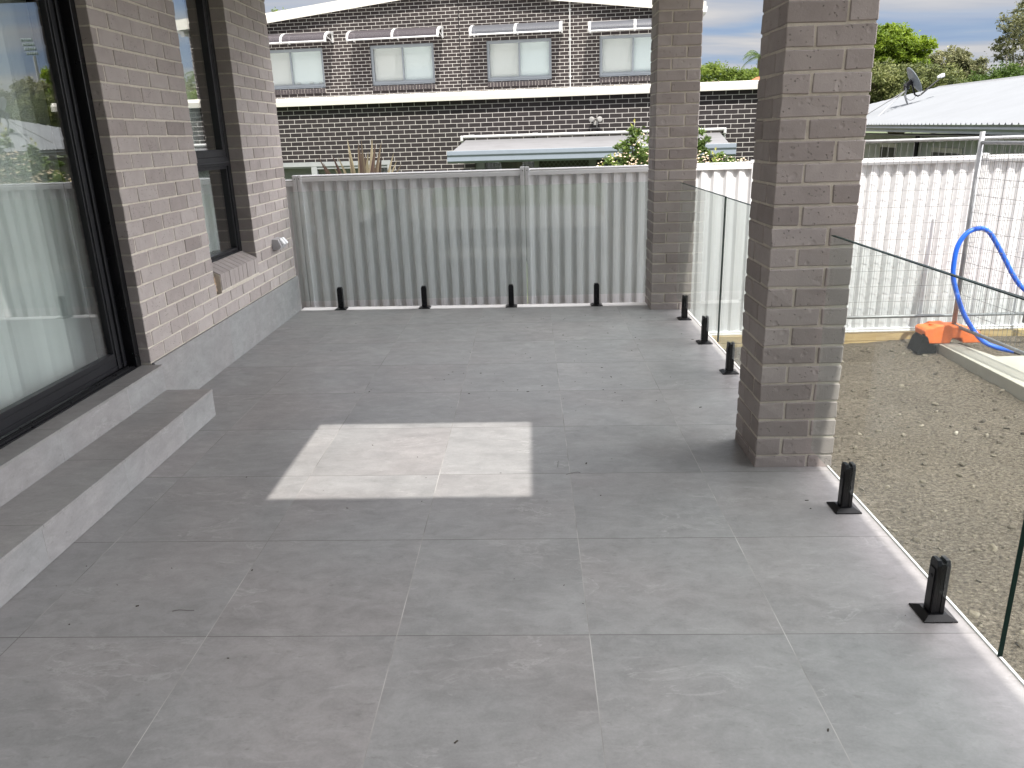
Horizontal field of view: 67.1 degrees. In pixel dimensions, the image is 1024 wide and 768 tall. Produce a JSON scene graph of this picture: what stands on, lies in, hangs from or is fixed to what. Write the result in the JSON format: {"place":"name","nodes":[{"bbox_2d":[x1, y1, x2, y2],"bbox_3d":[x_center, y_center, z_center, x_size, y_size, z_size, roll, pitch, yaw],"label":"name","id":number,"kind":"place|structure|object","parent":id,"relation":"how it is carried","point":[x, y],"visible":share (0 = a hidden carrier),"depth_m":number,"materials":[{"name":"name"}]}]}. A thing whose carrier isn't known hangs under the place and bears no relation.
{"place":"outdoors","nodes":[
{"label":"outdoors","id":0,"kind":"place"},
{"bbox_2d":[265,0,758,259],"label":"dark brick house","id":1,"kind":"structure","parent":0,"point":[430,85],"depth_m":19.68,"materials":[{"name":"brown brick"}]},
{"bbox_2d":[270,48,325,89],"bbox_3d":[-6.102,-8.711,21.390,1.923,1.020,0.134,1,18,8],"label":"window","id":2,"kind":"structure","parent":1,"relation":"in","point":[291,68],"depth_m":21.41,"materials":[{"name":"white glass"}]},
{"bbox_2d":[283,160,390,179],"bbox_3d":[-4.152,-4.035,16.172,3.448,1.175,0.140,1,18,8],"label":"window","id":3,"kind":"structure","parent":1,"relation":"in","point":[302,168],"depth_m":15.97,"materials":[{"name":"white glass"}]},
{"bbox_2d":[370,43,434,85],"bbox_3d":[-2.952,-8.662,20.952,1.762,1.010,0.134,1,18,8],"label":"window","id":4,"kind":"structure","parent":1,"relation":"in","point":[399,64],"depth_m":21.00,"materials":[{"name":"white glass"}]},
{"bbox_2d":[486,38,551,81],"bbox_3d":[0.196,-8.601,20.519,1.724,1.007,0.134,1,18,8],"label":"window","id":5,"kind":"structure","parent":1,"relation":"in","point":[520,59],"depth_m":20.56,"materials":[{"name":"white glass"}]},
{"bbox_2d":[475,159,640,254],"bbox_3d":[1.417,-3.611,15.584,4.273,2.000,0.180,1,18,8],"label":"patio door","id":6,"kind":"structure","parent":1,"relation":"in","point":[564,163],"depth_m":15.52,"materials":[{"name":"white glass"}]},
{"bbox_2d":[599,34,651,76],"bbox_3d":[3.148,-8.556,20.109,1.726,0.995,0.134,1,18,8],"label":"window","id":7,"kind":"structure","parent":1,"relation":"in","point":[620,55],"depth_m":20.18,"materials":[{"name":"white glass"}]},
{"bbox_2d":[264,0,1023,88],"label":"sky","id":8,"kind":"structure","parent":0,"point":[731,28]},
{"bbox_2d":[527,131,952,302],"bbox_3d":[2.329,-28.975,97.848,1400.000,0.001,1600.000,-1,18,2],"label":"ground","id":9,"kind":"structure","parent":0,"point":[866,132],"depth_m":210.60,"materials":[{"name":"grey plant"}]},
{"bbox_2d":[0,0,301,506],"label":"brick house","id":10,"kind":"structure","parent":9,"relation":"on","point":[173,302],"depth_m":4.47,"materials":[{"name":"brick"}]},
{"bbox_2d":[0,0,97,409],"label":"vertical blind","id":11,"kind":"object","parent":10,"relation":"hanging from","point":[46,336],"visible":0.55,"depth_m":3.75,"materials":[{"name":"white fabric"}]},
{"bbox_2d":[0,0,140,448],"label":"sliding door","id":12,"kind":"structure","parent":10,"relation":"in","point":[59,20],"depth_m":3.85,"materials":[{"name":"black metal"}]},
{"bbox_2d":[172,0,219,251],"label":"vertical blind","id":13,"kind":"object","parent":10,"relation":"hanging from","point":[191,91],"visible":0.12,"depth_m":5.53,"materials":[{"name":"white fabric"}]},
{"bbox_2d":[195,0,241,262],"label":"window","id":14,"kind":"structure","parent":10,"relation":"in","point":[218,159],"depth_m":5.56,"materials":[{"name":"black metal"}]},
{"bbox_2d":[272,237,287,249],"bbox_3d":[-1.921,-1.169,6.413,0.096,0.089,0.155,-1,18,2],"label":"power outlet","id":15,"kind":"object","parent":10,"relation":"attached to","point":[278,243],"visible":1,"depth_m":6.35,"materials":[{"name":"grey plastic"}]},
{"bbox_2d":[318,140,401,173],"bbox_3d":[-1.768,-1.791,9.585,1.059,2.400,0.448,-4,18,-7],"label":"spiky plant","id":16,"kind":"object","parent":9,"relation":"on","point":[365,166],"visible":0.21,"depth_m":9.31,"materials":[{"name":"brown plant"}]},
{"bbox_2d":[597,119,748,165],"bbox_3d":[1.856,-1.884,9.052,1.882,2.705,1.094,-6,18,-14],"label":"flowering shrub","id":17,"kind":"object","parent":9,"relation":"on","point":[624,157],"visible":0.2,"depth_m":8.70,"materials":[{"name":"green plant"}]},
{"bbox_2d":[700,59,758,81],"bbox_3d":[10.327,-11.847,35.186,8.328,5.433,3.848,-4,18,-8],"label":"leafy tree","id":18,"kind":"object","parent":9,"relation":"on","point":[712,70],"visible":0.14,"depth_m":33.77,"materials":[{"name":"green plant"}]},
{"bbox_2d":[742,50,760,68],"bbox_3d":[11.616,-12.700,36.811,1.899,5.888,2.067,-1,18,2],"label":"palm tree","id":19,"kind":"object","parent":9,"relation":"on","point":[756,55],"visible":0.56,"depth_m":35.84,"materials":[{"name":"green plant"}]},
{"bbox_2d":[871,21,938,103],"bbox_3d":[17.825,-14.537,39.363,6.559,7.501,3.320,5,19,20],"label":"broadleaf tree","id":20,"kind":"object","parent":9,"relation":"on","point":[897,42],"visible":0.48,"depth_m":37.59,"materials":[{"name":"green plant"}]},
{"bbox_2d":[866,56,974,132],"bbox_3d":[17.802,-12.912,37.377,7.787,5.626,4.077,-1,18,2],"label":"gum tree","id":21,"kind":"object","parent":9,"relation":"on","point":[887,82],"visible":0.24,"depth_m":36.16,"materials":[{"name":"green plant"}]},
{"bbox_2d":[903,45,990,86],"bbox_3d":[21.900,-13.884,39.203,4.392,6.133,2.805,-1,18,2],"label":"gum tree","id":22,"kind":"object","parent":9,"relation":"on","point":[959,57],"visible":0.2,"depth_m":37.93,"materials":[{"name":"green plant"}]},
{"bbox_2d":[959,60,1023,82],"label":"leafy tree","id":23,"kind":"object","parent":9,"relation":"on","point":[1012,70],"visible":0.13,"depth_m":36.44,"materials":[{"name":"green plant"}]},
{"bbox_2d":[984,0,1023,68],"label":"gum tree","id":24,"kind":"object","parent":9,"relation":"on","point":[1016,21],"visible":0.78,"depth_m":38.95,"materials":[{"name":"green plant"}]},
{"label":"patio slab","id":25,"kind":"structure","parent":9,"relation":"on","visible":0},
{"bbox_2d":[0,305,1023,767],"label":"patio floor","id":26,"kind":"structure","parent":25,"relation":"on","point":[384,603],"depth_m":2.64,"materials":[{"name":"tile"}]},
{"bbox_2d":[0,389,215,607],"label":"tiled step","id":27,"kind":"object","parent":26,"relation":"on","point":[49,518],"visible":1,"depth_m":3.23,"materials":[{"name":"tile"}]},
{"bbox_2d":[335,287,348,309],"bbox_3d":[-1.558,-0.780,7.019,0.104,0.200,0.104,-1,18,2],"label":"glass spigot","id":28,"kind":"object","parent":26,"relation":"on","point":[340,297],"visible":1,"depth_m":7.00,"materials":[{"name":"black metal"}]},
{"bbox_2d":[309,182,648,273],"bbox_3d":[-0.367,-1.248,6.843,3.118,0.968,0.012,-1,18,2],"label":"glass balustrade","id":29,"kind":"object","parent":28,"relation":"attached to","point":[550,184],"visible":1,"depth_m":6.71,"materials":[{"name":"clear glass"}]},
{"bbox_2d":[419,286,430,308],"bbox_3d":[-0.795,-0.790,7.000,0.104,0.200,0.104,-1,18,2],"label":"glass spigot","id":30,"kind":"object","parent":26,"relation":"on","point":[425,305],"visible":1,"depth_m":6.98,"materials":[{"name":"black metal"}]},
{"bbox_2d":[56,316,905,742],"bbox_3d":[-0.125,0.170,4.303,2.896,0.028,5.399,-1,18,2],"label":"leaf debris","id":31,"kind":"object","parent":26,"relation":"on","point":[566,474],"visible":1,"depth_m":3.23,"materials":[{"name":"brown plant"}]},
{"bbox_2d":[506,284,516,307],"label":"glass spigot","id":32,"kind":"object","parent":26,"relation":"on","point":[511,304],"visible":1,"depth_m":6.96,"materials":[{"name":"black metal"}]},
{"bbox_2d":[590,283,602,305],"bbox_3d":[0.761,-0.810,6.959,0.104,0.200,0.104,-1,18,2],"label":"glass spigot","id":33,"kind":"object","parent":26,"relation":"on","point":[596,295],"visible":1,"depth_m":6.94,"materials":[{"name":"black metal"}]},
{"bbox_2d":[645,0,703,309],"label":"brick pillar","id":34,"kind":"structure","parent":26,"relation":"on","point":[676,41],"depth_m":6.37,"materials":[{"name":"grey brick"}]},
{"bbox_2d":[677,295,691,319],"bbox_3d":[1.425,-0.635,6.371,0.104,0.200,0.104,-1,18,2],"label":"glass spigot","id":35,"kind":"object","parent":26,"relation":"on","point":[684,312],"visible":1,"depth_m":6.36,"materials":[{"name":"black metal"}]},
{"bbox_2d":[696,315,712,344],"bbox_3d":[1.409,-0.400,5.643,0.104,0.200,0.104,-1,18,2],"label":"glass spigot","id":36,"kind":"object","parent":26,"relation":"on","point":[704,329],"visible":1,"depth_m":5.63,"materials":[{"name":"black metal"}]},
{"bbox_2d":[680,182,726,341],"bbox_3d":[1.401,-0.979,5.830,0.013,0.964,1.535,-1,18,2],"label":"glass balustrade","id":37,"kind":"object","parent":36,"relation":"attached to","point":[722,258],"visible":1,"depth_m":5.11,"materials":[{"name":"clear glass"}]},
{"bbox_2d":[719,341,738,374],"bbox_3d":[1.393,-0.171,4.935,0.104,0.200,0.104,-1,18,2],"label":"glass spigot","id":38,"kind":"object","parent":26,"relation":"on","point":[729,369],"visible":1,"depth_m":4.92,"materials":[{"name":"black metal"}]},
{"bbox_2d":[735,0,879,466],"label":"brick pillar","id":39,"kind":"structure","parent":26,"relation":"on","point":[815,76],"depth_m":3.25,"materials":[{"name":"grey brick"}]},
{"bbox_2d":[725,197,750,205],"bbox_3d":[1.371,-0.517,4.402,0.013,0.962,1.434,-1,18,2],"label":"glass balustrade","id":40,"kind":"object","parent":39,"relation":"attached to","point":[738,201],"visible":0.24,"depth_m":4.67,"materials":[{"name":"clear glass"}]},
{"bbox_2d":[827,462,861,513],"bbox_3d":[1.354,0.412,3.127,0.104,0.200,0.104,-1,18,2],"label":"glass spigot","id":41,"kind":"object","parent":26,"relation":"on","point":[844,504],"visible":1,"depth_m":3.11,"materials":[{"name":"black metal"}]},
{"bbox_2d":[909,555,957,622],"bbox_3d":[1.339,0.636,2.433,0.104,0.200,0.104,-1,18,2],"label":"glass spigot","id":42,"kind":"object","parent":26,"relation":"on","point":[932,608],"visible":1,"depth_m":2.42,"materials":[{"name":"black metal"}]},
{"bbox_2d":[831,235,1023,656],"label":"glass balustrade","id":43,"kind":"object","parent":42,"relation":"attached to","point":[1011,596],"visible":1,"depth_m":2.08,"materials":[{"name":"clear glass"}]},
{"bbox_2d":[301,302,1023,685],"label":"patio edge trim","id":44,"kind":"structure","parent":25,"relation":"on","point":[995,652],"depth_m":6.97,"materials":[{"name":"white metal"}]},
{"bbox_2d":[723,335,1023,679],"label":"yard soil","id":45,"kind":"structure","parent":0,"point":[903,473],"depth_m":5.42,"materials":[{"name":"brown soil"}]},
{"bbox_2d":[285,153,1023,335],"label":"metal fence","id":46,"kind":"object","parent":45,"relation":"on","point":[395,240],"visible":0.38,"depth_m":8.16,"materials":[{"name":"grey metal"}]},
{"bbox_2d":[719,340,888,348],"bbox_3d":[3.000,-0.384,8.470,2.822,0.165,0.101,-1,18,2],"label":"timber sleeper","id":47,"kind":"object","parent":45,"relation":"on","point":[723,346],"depth_m":8.38,"materials":[{"name":"brown wood"}]},
{"bbox_2d":[712,335,741,343],"bbox_3d":[1.083,-0.462,8.486,2.992,0.090,0.101,-1,18,2],"label":"timber sleeper","id":48,"kind":"object","parent":47,"relation":"on","point":[725,339],"depth_m":8.40,"materials":[{"name":"brown wood"}]},
{"bbox_2d":[844,329,1016,340],"bbox_3d":[4.011,-0.526,8.403,2.852,0.090,0.103,-1,18,2],"label":"timber sleeper","id":49,"kind":"object","parent":47,"relation":"on","point":[875,336],"visible":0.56,"depth_m":8.35,"materials":[{"name":"brown wood"}]},
{"bbox_2d":[846,135,1023,322],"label":"temporary fence panel","id":50,"kind":"object","parent":45,"relation":"on","point":[914,140],"visible":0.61,"depth_m":7.90,"materials":[{"name":"metal"}]},
{"bbox_2d":[907,321,979,353],"bbox_3d":[4.412,-0.484,7.866,0.646,0.282,0.240,-1,18,2],"label":"fence foot","id":51,"kind":"object","parent":45,"relation":"on","point":[927,336],"visible":0.98,"depth_m":7.78},
{"bbox_2d":[938,343,1023,400],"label":"concrete slab","id":52,"kind":"structure","parent":45,"relation":"on","point":[1006,373],"depth_m":7.12,"materials":[{"name":"grey concrete"}]},
{"bbox_2d":[951,131,1023,355],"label":"temporary fence panel","id":53,"kind":"object","parent":52,"relation":"on","point":[981,142],"visible":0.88,"depth_m":7.29,"materials":[{"name":"metal"}]},
{"bbox_2d":[950,226,1023,354],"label":"blue hose","id":54,"kind":"object","parent":53,"relation":"hanging from","point":[964,235],"visible":0.91,"depth_m":7.47,"materials":[{"name":"plastic"}]},
{"bbox_3d":[5.904,-0.447,8.388,2.973,0.165,0.102,-1,18,2],"label":"timber sleeper","id":55,"kind":"object","parent":45,"relation":"on","visible":0},
{"bbox_2d":[1015,328,1023,335],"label":"timber sleeper","id":56,"kind":"object","parent":55,"relation":"on","point":[1019,330],"visible":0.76,"depth_m":8.31,"materials":[{"name":"brown wood"}]},
{"bbox_2d":[864,75,1023,157],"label":"metal roof house","id":57,"kind":"structure","parent":0,"point":[993,107],"depth_m":17.12,"materials":[{"name":"paint"}]},
{"bbox_2d":[879,143,897,157],"bbox_3d":[9.693,-5.651,19.980,0.065,1.100,1.418,1,18,9],"label":"window","id":58,"kind":"structure","parent":57,"relation":"in","point":[884,150],"depth_m":19.76,"materials":[{"name":"grey glass"}]},
{"bbox_2d":[868,67,944,115],"bbox_3d":[10.792,-8.172,21.716,2.321,1.347,1.138,-8,19,-20],"label":"satellite dish","id":59,"kind":"object","parent":57,"relation":"on","point":[914,82],"visible":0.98,"depth_m":21.54,"materials":[{"name":"grey paint"}]},
{"bbox_2d":[930,147,962,155],"bbox_3d":[9.122,-4.440,16.337,0.065,1.060,1.720,1,18,9],"label":"window","id":60,"kind":"structure","parent":57,"relation":"in","point":[936,151],"depth_m":16.15,"materials":[{"name":"grey glass"}]}
]}

